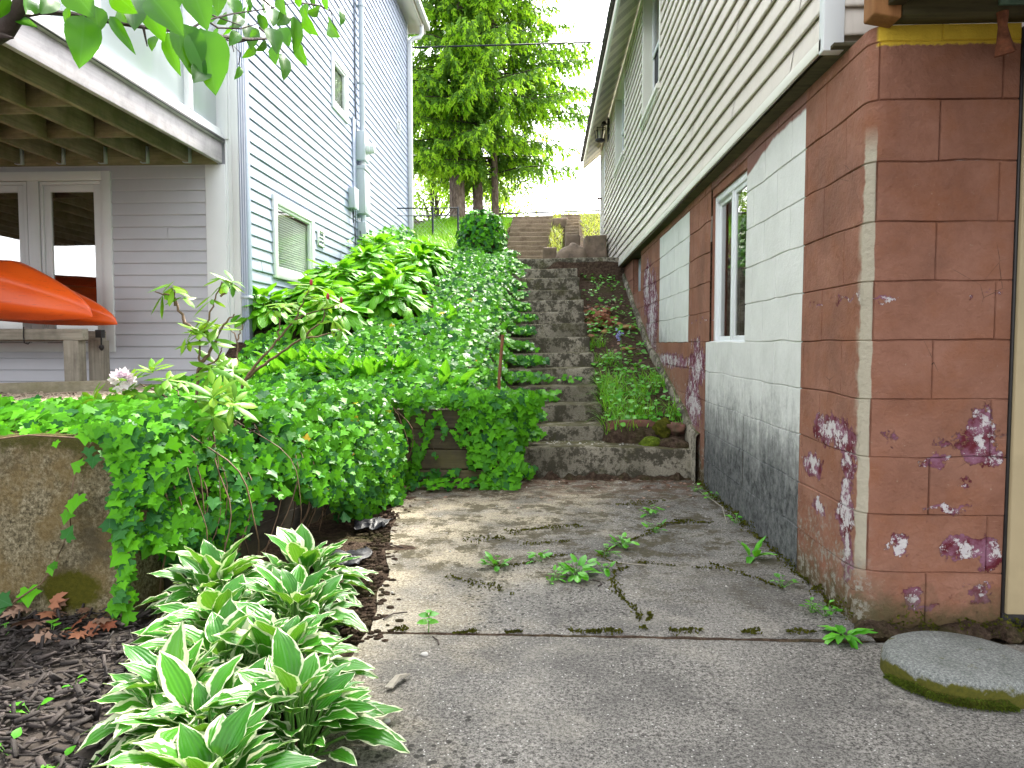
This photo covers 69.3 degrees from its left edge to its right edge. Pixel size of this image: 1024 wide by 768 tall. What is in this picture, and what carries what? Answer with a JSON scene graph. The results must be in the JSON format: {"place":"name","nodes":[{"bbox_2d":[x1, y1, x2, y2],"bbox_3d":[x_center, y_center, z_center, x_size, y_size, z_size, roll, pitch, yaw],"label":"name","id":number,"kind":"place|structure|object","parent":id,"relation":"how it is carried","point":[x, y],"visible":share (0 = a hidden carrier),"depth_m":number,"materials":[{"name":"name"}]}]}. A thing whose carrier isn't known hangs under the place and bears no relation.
{"place":"outdoors","nodes":[
{"label":"outdoors","id":0,"kind":"place"},
{"bbox_2d":[0,384,170,418],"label":"gravel","id":1,"kind":"structure","parent":0,"point":[49,395],"depth_m":5.59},
{"bbox_2d":[0,380,110,393],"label":"edging timber","id":2,"kind":"object","parent":1,"relation":"on","point":[32,387],"visible":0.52,"depth_m":5.87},
{"bbox_2d":[0,327,119,386],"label":"kayak rack","id":3,"kind":"object","parent":1,"relation":"on","point":[74,343],"visible":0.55,"depth_m":6.29,"materials":[{"name":"grey wood"}]},
{"bbox_2d":[0,260,92,320],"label":"kayak","id":4,"kind":"object","parent":3,"relation":"on","point":[28,293],"visible":1,"depth_m":6.04,"materials":[{"name":"orange plastic"}]},
{"bbox_2d":[0,290,116,325],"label":"kayak","id":5,"kind":"object","parent":3,"relation":"on","point":[102,315],"visible":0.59,"depth_m":6.53,"materials":[{"name":"orange plastic"}]},
{"bbox_2d":[390,214,515,250],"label":"grass","id":6,"kind":"structure","parent":0,"point":[448,239],"depth_m":15.01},
{"bbox_2d":[413,210,599,216],"bbox_3d":[1.277,-6.438,21.644,80.004,3.099,0.049,0,3,3],"label":"power line","id":7,"kind":"object","parent":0,"point":[533,212],"visible":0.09,"depth_m":21.73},
{"bbox_2d":[412,41,601,47],"bbox_3d":[1.578,-9.317,17.463,80.003,2.604,0.038,0,3,3],"label":"power line","id":8,"kind":"object","parent":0,"point":[507,44],"visible":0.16,"depth_m":17.60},
{"bbox_2d":[410,0,609,219],"label":"sky","id":9,"kind":"structure","parent":0,"point":[590,16],"materials":[{"name":"white"}]},
{"bbox_2d":[0,214,1023,746],"bbox_3d":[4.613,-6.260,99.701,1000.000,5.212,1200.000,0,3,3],"label":"ground","id":10,"kind":"structure","parent":0,"point":[332,530],"depth_m":7.01,"materials":[{"name":"soil"}]},
{"bbox_2d":[0,430,161,618],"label":"retaining wall","id":11,"kind":"structure","parent":10,"relation":"on","point":[36,476],"depth_m":2.75,"materials":[{"name":"concrete"}]},
{"bbox_2d":[0,434,133,619],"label":"ivy vine","id":12,"kind":"object","parent":11,"relation":"attached to","point":[25,596],"visible":0.91,"depth_m":2.68,"materials":[{"name":"green plant"}]},
{"bbox_2d":[80,358,188,403],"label":"rhododendron","id":13,"kind":"object","parent":10,"relation":"on","point":[117,377],"visible":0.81,"depth_m":3.72,"materials":[{"name":"green plant"}]},
{"bbox_2d":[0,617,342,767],"bbox_3d":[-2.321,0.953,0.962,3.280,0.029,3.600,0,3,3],"label":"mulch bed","id":14,"kind":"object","parent":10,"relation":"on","point":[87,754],"visible":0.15,"depth_m":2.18,"materials":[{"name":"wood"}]},
{"bbox_2d":[75,621,240,767],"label":"variegated hosta","id":15,"kind":"object","parent":14,"relation":"on","point":[134,696],"visible":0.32,"depth_m":1.85,"materials":[{"name":"green plant"}]},
{"bbox_2d":[125,574,285,661],"bbox_3d":[-0.943,0.770,2.408,0.532,0.305,0.536,0,3,3],"label":"variegated hosta","id":16,"kind":"object","parent":14,"relation":"on","point":[207,603],"visible":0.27,"depth_m":2.34,"materials":[{"name":"green plant"}]},
{"bbox_2d":[201,601,378,703],"bbox_3d":[-0.650,0.786,2.105,0.512,0.307,0.487,2,3,26],"label":"variegated hosta","id":17,"kind":"object","parent":14,"relation":"on","point":[306,638],"visible":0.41,"depth_m":2.10,"materials":[{"name":"green plant"}]},
{"bbox_2d":[238,523,378,615],"bbox_3d":[-0.832,0.732,2.897,0.592,0.328,0.534,0,3,3],"label":"variegated hosta","id":18,"kind":"object","parent":14,"relation":"on","point":[297,546],"visible":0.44,"depth_m":2.88,"materials":[{"name":"green plant"}]},
{"bbox_2d":[0,0,345,95],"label":"overhanging tree","id":19,"kind":"object","parent":10,"relation":"on","point":[202,55],"visible":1,"depth_m":1.49,"materials":[{"name":"green plant"}]},
{"bbox_2d":[0,602,347,767],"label":"mulch","id":20,"kind":"object","parent":10,"relation":"on","point":[30,719],"visible":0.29,"depth_m":2.14,"materials":[{"name":"black wood"}]},
{"bbox_2d":[28,631,52,644],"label":"oak leaf","id":21,"kind":"object","parent":20,"relation":"on","point":[37,637],"visible":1,"depth_m":2.46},
{"bbox_2d":[47,590,67,609],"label":"oak leaf","id":22,"kind":"object","parent":20,"relation":"on","point":[56,599],"visible":1,"depth_m":2.70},
{"bbox_2d":[129,598,311,707],"bbox_3d":[-0.797,0.780,2.089,0.540,0.320,0.499,0,3,3],"label":"variegated hosta","id":23,"kind":"object","parent":20,"relation":"on","point":[229,616],"visible":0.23,"depth_m":2.07,"materials":[{"name":"green plant"}]},
{"bbox_2d":[239,563,367,634],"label":"variegated hosta","id":24,"kind":"object","parent":20,"relation":"on","point":[301,591],"visible":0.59,"depth_m":2.52,"materials":[{"name":"green plant"}]},
{"bbox_2d":[102,650,304,767],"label":"variegated hosta","id":25,"kind":"object","parent":10,"relation":"on","point":[182,686],"visible":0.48,"depth_m":1.75,"materials":[{"name":"green plant"}]},
{"bbox_2d":[148,270,258,447],"bbox_3d":[-1.356,-0.124,3.371,0.426,0.838,0.917,-2,4,-36],"label":"rhododendron","id":26,"kind":"object","parent":10,"relation":"on","point":[223,362],"visible":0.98,"depth_m":3.49,"materials":[{"name":"green plant"}]},
{"bbox_2d":[134,533,280,619],"bbox_3d":[-1.106,0.733,2.754,0.544,0.341,0.528,-2,4,-32],"label":"variegated hosta","id":27,"kind":"object","parent":10,"relation":"on","point":[211,566],"visible":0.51,"depth_m":2.70,"materials":[{"name":"green plant"}]},
{"bbox_2d":[91,699,325,767],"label":"variegated hosta","id":28,"kind":"object","parent":10,"relation":"on","point":[234,740],"visible":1,"depth_m":1.53,"materials":[{"name":"green plant"}]},
{"bbox_2d":[0,0,429,383],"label":"house","id":29,"kind":"structure","parent":10,"relation":"on","point":[264,204],"depth_m":7.08,"materials":[{"name":"white plastic"}]},
{"bbox_2d":[0,171,115,351],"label":"window","id":30,"kind":"structure","parent":29,"relation":"in","point":[58,224],"depth_m":7.05,"materials":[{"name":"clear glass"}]},
{"bbox_2d":[0,0,224,166],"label":"deck","id":31,"kind":"structure","parent":29,"relation":"attached to","point":[114,100],"depth_m":5.76,"materials":[{"name":"white wood"}]},
{"bbox_2d":[261,193,314,282],"bbox_3d":[-2.614,-1.607,8.505,0.286,0.880,1.360,0,3,3],"label":"window","id":32,"kind":"structure","parent":29,"relation":"in","point":[283,212],"depth_m":8.48,"materials":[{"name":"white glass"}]},
{"bbox_2d":[320,49,348,123],"bbox_3d":[-2.524,-4.119,10.313,0.286,0.760,0.790,0,3,3],"label":"window","id":33,"kind":"structure","parent":29,"relation":"in","point":[342,110],"depth_m":10.38,"materials":[{"name":"clear glass"}]},
{"bbox_2d":[348,187,358,246],"bbox_3d":[-2.331,-2.364,10.916,0.098,1.031,0.240,0,3,3],"label":"telephone box","id":34,"kind":"object","parent":29,"relation":"attached to","point":[353,198],"visible":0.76,"depth_m":10.82,"materials":[{"name":"grey metal"}]},
{"bbox_2d":[352,0,375,244],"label":"conduit pipe","id":35,"kind":"object","parent":29,"relation":"attached to","point":[363,148],"visible":0.91,"depth_m":11.24,"materials":[{"name":"grey metal"}]},
{"bbox_2d":[161,426,330,592],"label":"timber retaining wall","id":36,"kind":"structure","parent":10,"relation":"on","point":[267,523],"depth_m":3.78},
{"bbox_2d":[75,374,413,626],"bbox_3d":[-1.050,0.387,3.921,0.551,0.834,2.832,1,3,11],"label":"ivy curtain","id":37,"kind":"object","parent":36,"relation":"attached to","point":[349,464],"visible":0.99,"depth_m":3.16,"materials":[{"name":"green plant"}]},
{"bbox_2d":[231,282,296,331],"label":"green hosta","id":38,"kind":"object","parent":10,"relation":"on","point":[257,317],"visible":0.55,"depth_m":7.11,"materials":[{"name":"green plant"}]},
{"bbox_2d":[227,354,307,377],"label":"lily of the valley","id":39,"kind":"object","parent":10,"relation":"on","point":[274,366],"visible":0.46,"depth_m":5.72,"materials":[{"name":"green plant"}]},
{"bbox_2d":[253,342,322,363],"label":"lily of the valley","id":40,"kind":"object","parent":10,"relation":"on","point":[289,354],"visible":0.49,"depth_m":6.04,"materials":[{"name":"green plant"}]},
{"bbox_2d":[0,246,581,480],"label":"ivy","id":41,"kind":"object","parent":10,"relation":"on","point":[463,333],"visible":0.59,"depth_m":6.36,"materials":[{"name":"green plant"}]},
{"bbox_2d":[497,335,503,389],"bbox_3d":[-0.086,-0.134,5.761,0.054,0.500,0.025,0,3,3],"label":"metal stake","id":42,"kind":"object","parent":41,"relation":"on","point":[500,364],"visible":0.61,"depth_m":5.75,"materials":[{"name":"metal"}]},
{"bbox_2d":[228,279,354,388],"bbox_3d":[-1.301,-0.291,4.352,0.773,0.644,0.233,0,3,3],"label":"rhododendron","id":43,"kind":"object","parent":10,"relation":"on","point":[254,369],"visible":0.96,"depth_m":4.34,"materials":[{"name":"green plant"}]},
{"bbox_2d":[196,626,409,767],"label":"variegated hosta","id":44,"kind":"object","parent":10,"relation":"on","point":[340,703],"visible":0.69,"depth_m":1.81,"materials":[{"name":"green plant"}]},
{"bbox_2d":[274,272,357,314],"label":"green hosta","id":45,"kind":"object","parent":10,"relation":"on","point":[295,297],"visible":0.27,"depth_m":7.55,"materials":[{"name":"green plant"}]},
{"bbox_2d":[299,344,351,363],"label":"lily of the valley","id":46,"kind":"object","parent":10,"relation":"on","point":[312,358],"visible":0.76,"depth_m":5.88,"materials":[{"name":"green plant"}]},
{"bbox_2d":[288,288,373,339],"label":"green hosta","id":47,"kind":"object","parent":10,"relation":"on","point":[350,318],"visible":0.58,"depth_m":6.91,"materials":[{"name":"green plant"}]},
{"bbox_2d":[300,257,366,295],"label":"green hosta","id":48,"kind":"object","parent":10,"relation":"on","point":[325,271],"visible":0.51,"depth_m":8.47,"materials":[{"name":"green plant"}]},
{"bbox_2d":[303,352,375,377],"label":"lily of the valley","id":49,"kind":"object","parent":10,"relation":"on","point":[339,364],"visible":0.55,"depth_m":5.70,"materials":[{"name":"green plant"}]},
{"bbox_2d":[334,244,393,275],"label":"green hosta","id":50,"kind":"object","parent":10,"relation":"on","point":[365,256],"visible":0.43,"depth_m":9.31,"materials":[{"name":"green plant"}]},
{"bbox_2d":[349,232,404,257],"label":"green hosta","id":51,"kind":"object","parent":10,"relation":"on","point":[381,239],"visible":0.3,"depth_m":10.38,"materials":[{"name":"green plant"}]},
{"bbox_2d":[345,355,414,381],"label":"lily of the valley","id":52,"kind":"object","parent":10,"relation":"on","point":[368,367],"visible":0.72,"depth_m":5.56,"materials":[{"name":"green plant"}]},
{"bbox_2d":[346,224,422,259],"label":"undergrowth","id":53,"kind":"object","parent":10,"relation":"on","point":[399,235],"visible":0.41,"depth_m":12.14,"materials":[{"name":"green plant"}]},
{"bbox_2d":[348,272,431,320],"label":"green hosta","id":54,"kind":"object","parent":10,"relation":"on","point":[387,300],"visible":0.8,"depth_m":7.34,"materials":[{"name":"green plant"}]},
{"bbox_2d":[354,260,434,295],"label":"green hosta","id":55,"kind":"object","parent":10,"relation":"on","point":[417,282],"visible":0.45,"depth_m":8.30,"materials":[{"name":"green plant"}]},
{"bbox_2d":[366,351,440,373],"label":"lily of the valley","id":56,"kind":"object","parent":10,"relation":"on","point":[409,359],"visible":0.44,"depth_m":5.67,"materials":[{"name":"green plant"}]},
{"bbox_2d":[390,243,452,279],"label":"green hosta","id":57,"kind":"object","parent":10,"relation":"on","point":[433,265],"visible":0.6,"depth_m":9.15,"materials":[{"name":"green plant"}]},
{"bbox_2d":[384,207,458,234],"bbox_3d":[-3.385,-3.072,14.425,4.730,0.720,0.038,0,3,3],"label":"chain link fence","id":58,"kind":"object","parent":10,"relation":"on","point":[433,215],"visible":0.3,"depth_m":14.32,"materials":[{"name":"grey metal"}]},
{"bbox_2d":[401,236,452,262],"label":"green hosta","id":59,"kind":"object","parent":10,"relation":"on","point":[439,252],"visible":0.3,"depth_m":10.02,"materials":[{"name":"green plant"}]},
{"bbox_2d":[429,303,458,321],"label":"lily of the valley","id":60,"kind":"object","parent":10,"relation":"on","point":[435,314],"visible":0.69,"depth_m":7.16,"materials":[{"name":"green plant"}]},
{"bbox_2d":[393,408,498,485],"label":"timber retaining wall","id":61,"kind":"structure","parent":10,"relation":"on","point":[450,453],"depth_m":5.22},
{"bbox_2d":[389,387,547,491],"bbox_3d":[-0.355,0.390,5.140,1.348,0.740,0.516,-1,3,-16],"label":"hanging ivy","id":62,"kind":"object","parent":61,"relation":"hanging from","point":[513,418],"visible":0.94,"depth_m":5.09,"materials":[{"name":"green plant"}]},
{"bbox_2d":[417,359,480,387],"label":"lily of the valley","id":63,"kind":"object","parent":10,"relation":"on","point":[444,373],"visible":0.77,"depth_m":5.39,"materials":[{"name":"green plant"}]},
{"bbox_2d":[413,130,517,219],"bbox_3d":[-3.065,-7.111,27.747,6.201,6.689,5.899,-2,4,-38],"label":"deciduous tree","id":64,"kind":"object","parent":10,"relation":"on","point":[431,198],"visible":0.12,"depth_m":27.64,"materials":[{"name":"green plant"}]},
{"bbox_2d":[455,209,508,255],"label":"bush","id":65,"kind":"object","parent":10,"relation":"on","point":[481,228],"depth_m":11.05,"materials":[{"name":"green plant"}]},
{"bbox_2d":[385,0,579,219],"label":"spruce tree","id":66,"kind":"object","parent":10,"relation":"on","point":[450,66],"visible":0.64,"depth_m":19.19,"materials":[{"name":"green plant"}]},
{"bbox_2d":[409,0,563,209],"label":"spruce tree","id":67,"kind":"object","parent":10,"relation":"on","point":[506,162],"visible":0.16,"depth_m":20.70,"materials":[{"name":"green plant"}]},
{"bbox_2d":[412,0,597,214],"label":"spruce tree","id":68,"kind":"object","parent":10,"relation":"on","point":[471,173],"visible":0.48,"depth_m":20.42,"materials":[{"name":"green plant"}]},
{"bbox_2d":[468,167,559,216],"bbox_3d":[-0.613,-6.223,28.762,4.994,5.669,4.760,2,4,38],"label":"deciduous tree","id":69,"kind":"object","parent":10,"relation":"on","point":[509,210],"visible":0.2,"depth_m":28.49,"materials":[{"name":"green plant"}]},
{"bbox_2d":[507,216,552,258],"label":"concrete steps","id":70,"kind":"structure","parent":10,"relation":"on","point":[529,237],"depth_m":14.95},
{"bbox_2d":[404,286,691,510],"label":"leaf litter","id":71,"kind":"object","parent":10,"relation":"on","point":[623,407],"visible":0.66,"depth_m":5.37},
{"bbox_2d":[542,247,556,258],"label":"stone kerb","id":72,"kind":"structure","parent":10,"relation":"on","point":[549,252],"depth_m":12.33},
{"bbox_2d":[565,214,579,234],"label":"narrow stone steps","id":73,"kind":"structure","parent":10,"relation":"on","point":[572,225],"depth_m":14.89,"materials":[{"name":"stone"}]},
{"bbox_2d":[547,210,599,251],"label":"grass","id":74,"kind":"structure","parent":10,"relation":"on","point":[560,239],"depth_m":15.32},
{"bbox_2d":[495,257,689,477],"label":"concrete steps","id":75,"kind":"structure","parent":10,"relation":"on","point":[560,339],"depth_m":6.54,"materials":[{"name":"concrete"}]},
{"bbox_2d":[556,243,587,257],"bbox_3d":[0.963,-2.011,11.925,0.533,0.514,0.455,0,3,3],"label":"boulder","id":76,"kind":"object","parent":75,"relation":"on","point":[572,250],"visible":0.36,"depth_m":11.77,"materials":[{"name":"brown stone"}]},
{"bbox_2d":[564,234,579,246],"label":"stone block","id":77,"kind":"structure","parent":75,"relation":"on","point":[571,238],"depth_m":12.60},
{"bbox_2d":[583,235,606,257],"bbox_3d":[1.367,-2.102,12.251,0.386,0.684,0.422,0,3,3],"label":"stone block","id":78,"kind":"object","parent":75,"relation":"on","point":[594,245],"depth_m":12.04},
{"bbox_2d":[606,419,655,430],"bbox_3d":[0.936,0.375,5.832,0.386,0.193,0.130,0,3,3],"label":"brick","id":79,"kind":"object","parent":75,"relation":"on","point":[645,423],"visible":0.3,"depth_m":5.77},
{"bbox_2d":[584,304,621,336],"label":"leaves","id":80,"kind":"object","parent":10,"relation":"on","point":[603,317],"visible":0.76,"depth_m":8.77,"materials":[{"name":"red plant"}]},
{"bbox_2d":[582,273,681,425],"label":"weeds","id":81,"kind":"object","parent":10,"relation":"on","point":[619,398],"visible":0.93,"depth_m":6.92,"materials":[{"name":"green plant"}]},
{"bbox_2d":[586,331,682,434],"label":"grass","id":82,"kind":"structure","parent":10,"relation":"on","point":[616,383],"depth_m":6.32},
{"bbox_2d":[322,470,1023,643],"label":"dirt","id":83,"kind":"structure","parent":10,"relation":"on","point":[884,628],"depth_m":2.58,"materials":[{"name":"soil"}]},
{"bbox_2d":[329,547,371,565],"bbox_3d":[-0.806,0.784,3.396,0.305,0.044,0.255,0,3,3],"label":"plastic sheet","id":84,"kind":"object","parent":83,"relation":"on","point":[365,552],"visible":0.41,"depth_m":3.41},
{"bbox_2d":[354,516,392,529],"bbox_3d":[-0.760,0.750,4.038,0.183,0.041,0.238,0,3,3],"label":"plastic sheet","id":85,"kind":"object","parent":83,"relation":"on","point":[374,523],"visible":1,"depth_m":3.99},
{"bbox_2d":[658,436,688,447],"bbox_3d":[1.126,0.424,5.840,0.722,0.208,0.491,2,4,37],"label":"rock","id":86,"kind":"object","parent":10,"relation":"on","point":[674,442],"visible":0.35,"depth_m":5.54,"materials":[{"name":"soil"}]},
{"bbox_2d":[638,436,660,446],"bbox_3d":[1.055,0.457,5.619,0.162,0.124,0.162,-2,4,-35],"label":"moss cushion","id":87,"kind":"object","parent":86,"relation":"on","point":[651,441],"visible":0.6,"depth_m":5.58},
{"bbox_2d":[652,417,670,437],"bbox_3d":[1.164,0.344,5.718,0.136,0.180,0.143,-2,4,-33],"label":"stone","id":88,"kind":"object","parent":86,"relation":"on","point":[660,428],"visible":0.94,"depth_m":5.68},
{"bbox_2d":[667,422,685,435],"bbox_3d":[1.254,0.345,5.694,0.173,0.109,0.134,1,3,19],"label":"stone","id":89,"kind":"object","parent":10,"relation":"on","point":[676,428],"visible":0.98,"depth_m":5.65,"materials":[{"name":"stone"}]},
{"bbox_2d":[580,0,1023,640],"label":"house","id":90,"kind":"structure","parent":10,"relation":"on","point":[836,186],"depth_m":2.74,"materials":[{"name":"red paint"}]},
{"bbox_2d":[594,117,609,142],"bbox_3d":[1.464,-4.202,12.184,0.271,0.440,0.240,0,3,3],"label":"wall lantern","id":91,"kind":"object","parent":90,"relation":"attached to","point":[600,139],"depth_m":12.15,"materials":[{"name":"black metal"}]},
{"bbox_2d":[597,143,607,246],"bbox_3d":[1.657,-3.133,13.612,0.140,2.330,1.010,0,3,3],"label":"door","id":92,"kind":"structure","parent":90,"relation":"in","point":[602,168],"depth_m":13.65,"materials":[{"name":"white paint"}]},
{"bbox_2d":[612,65,641,179],"bbox_3d":[1.666,-3.632,10.417,0.370,1.205,1.430,0,3,3],"label":"window","id":93,"kind":"structure","parent":90,"relation":"in","point":[620,99],"depth_m":11.01,"materials":[{"name":"clear glass"}]},
{"bbox_2d":[638,0,696,130],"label":"window","id":94,"kind":"structure","parent":90,"relation":"in","point":[651,25],"depth_m":7.86,"materials":[{"name":"clear glass"}]},
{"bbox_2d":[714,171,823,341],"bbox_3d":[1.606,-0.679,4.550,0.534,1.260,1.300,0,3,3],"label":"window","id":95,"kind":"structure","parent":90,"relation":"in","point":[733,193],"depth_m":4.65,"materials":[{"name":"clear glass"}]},
{"bbox_2d":[994,9,1016,57],"bbox_3d":[1.610,-1.141,2.420,0.072,0.142,0.065,0,3,3],"label":"mud nest","id":96,"kind":"object","parent":90,"relation":"hanging from","point":[1005,44],"visible":1,"depth_m":2.40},
{"bbox_2d":[371,479,874,642],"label":"path","id":97,"kind":"structure","parent":0,"point":[683,592],"depth_m":3.29,"materials":[{"name":"concrete"}]},
{"bbox_2d":[417,610,438,632],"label":"seedling","id":98,"kind":"object","parent":97,"relation":"on","point":[429,619],"visible":1,"depth_m":2.56,"materials":[{"name":"green plant"}]},
{"bbox_2d":[478,551,512,571],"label":"weed","id":99,"kind":"object","parent":97,"relation":"on","point":[493,562],"visible":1,"depth_m":3.30,"materials":[{"name":"green plant"}]},
{"bbox_2d":[526,549,552,563],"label":"weed","id":100,"kind":"object","parent":97,"relation":"on","point":[545,555],"visible":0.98,"depth_m":3.38,"materials":[{"name":"green plant"}]},
{"bbox_2d":[557,554,601,582],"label":"weed","id":101,"kind":"object","parent":97,"relation":"on","point":[582,574],"visible":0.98,"depth_m":3.16,"materials":[{"name":"green plant"}]},
{"bbox_2d":[609,532,638,547],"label":"weed","id":102,"kind":"object","parent":97,"relation":"on","point":[625,543],"visible":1,"depth_m":3.63,"materials":[{"name":"green plant"}]},
{"bbox_2d":[391,479,1023,636],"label":"moss","id":103,"kind":"object","parent":97,"relation":"on","point":[754,630],"visible":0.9,"depth_m":3.02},
{"bbox_2d":[738,536,776,562],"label":"dandelion","id":104,"kind":"object","parent":97,"relation":"on","point":[756,551],"visible":1,"depth_m":3.44,"materials":[{"name":"green plant"}]},
{"bbox_2d":[804,600,842,616],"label":"weed","id":105,"kind":"object","parent":97,"relation":"on","point":[833,611],"visible":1,"depth_m":2.72,"materials":[{"name":"green plant"}]},
{"bbox_2d":[817,625,877,649],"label":"dandelion","id":106,"kind":"object","parent":97,"relation":"on","point":[850,638],"visible":0.98,"depth_m":2.50,"materials":[{"name":"green plant"}]},
{"bbox_2d":[309,633,1023,767],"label":"pavement","id":107,"kind":"structure","parent":0,"point":[467,701],"depth_m":2.02,"materials":[{"name":"concrete"}]},
{"bbox_2d":[384,673,410,688],"bbox_3d":[-0.333,0.863,2.171,0.025,0.022,0.110,1,3,26],"label":"driftwood","id":108,"kind":"object","parent":107,"relation":"on","point":[393,682],"visible":1,"depth_m":2.15,"materials":[{"name":"grey wood"}]},
{"bbox_2d":[880,631,1023,710],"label":"round paver","id":109,"kind":"object","parent":107,"relation":"on","point":[962,666],"visible":1,"depth_m":2.16,"materials":[{"name":"concrete"}]},
{"bbox_2d":[883,673,1020,713],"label":"moss","id":110,"kind":"object","parent":109,"relation":"on","point":[894,679],"visible":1,"depth_m":2.06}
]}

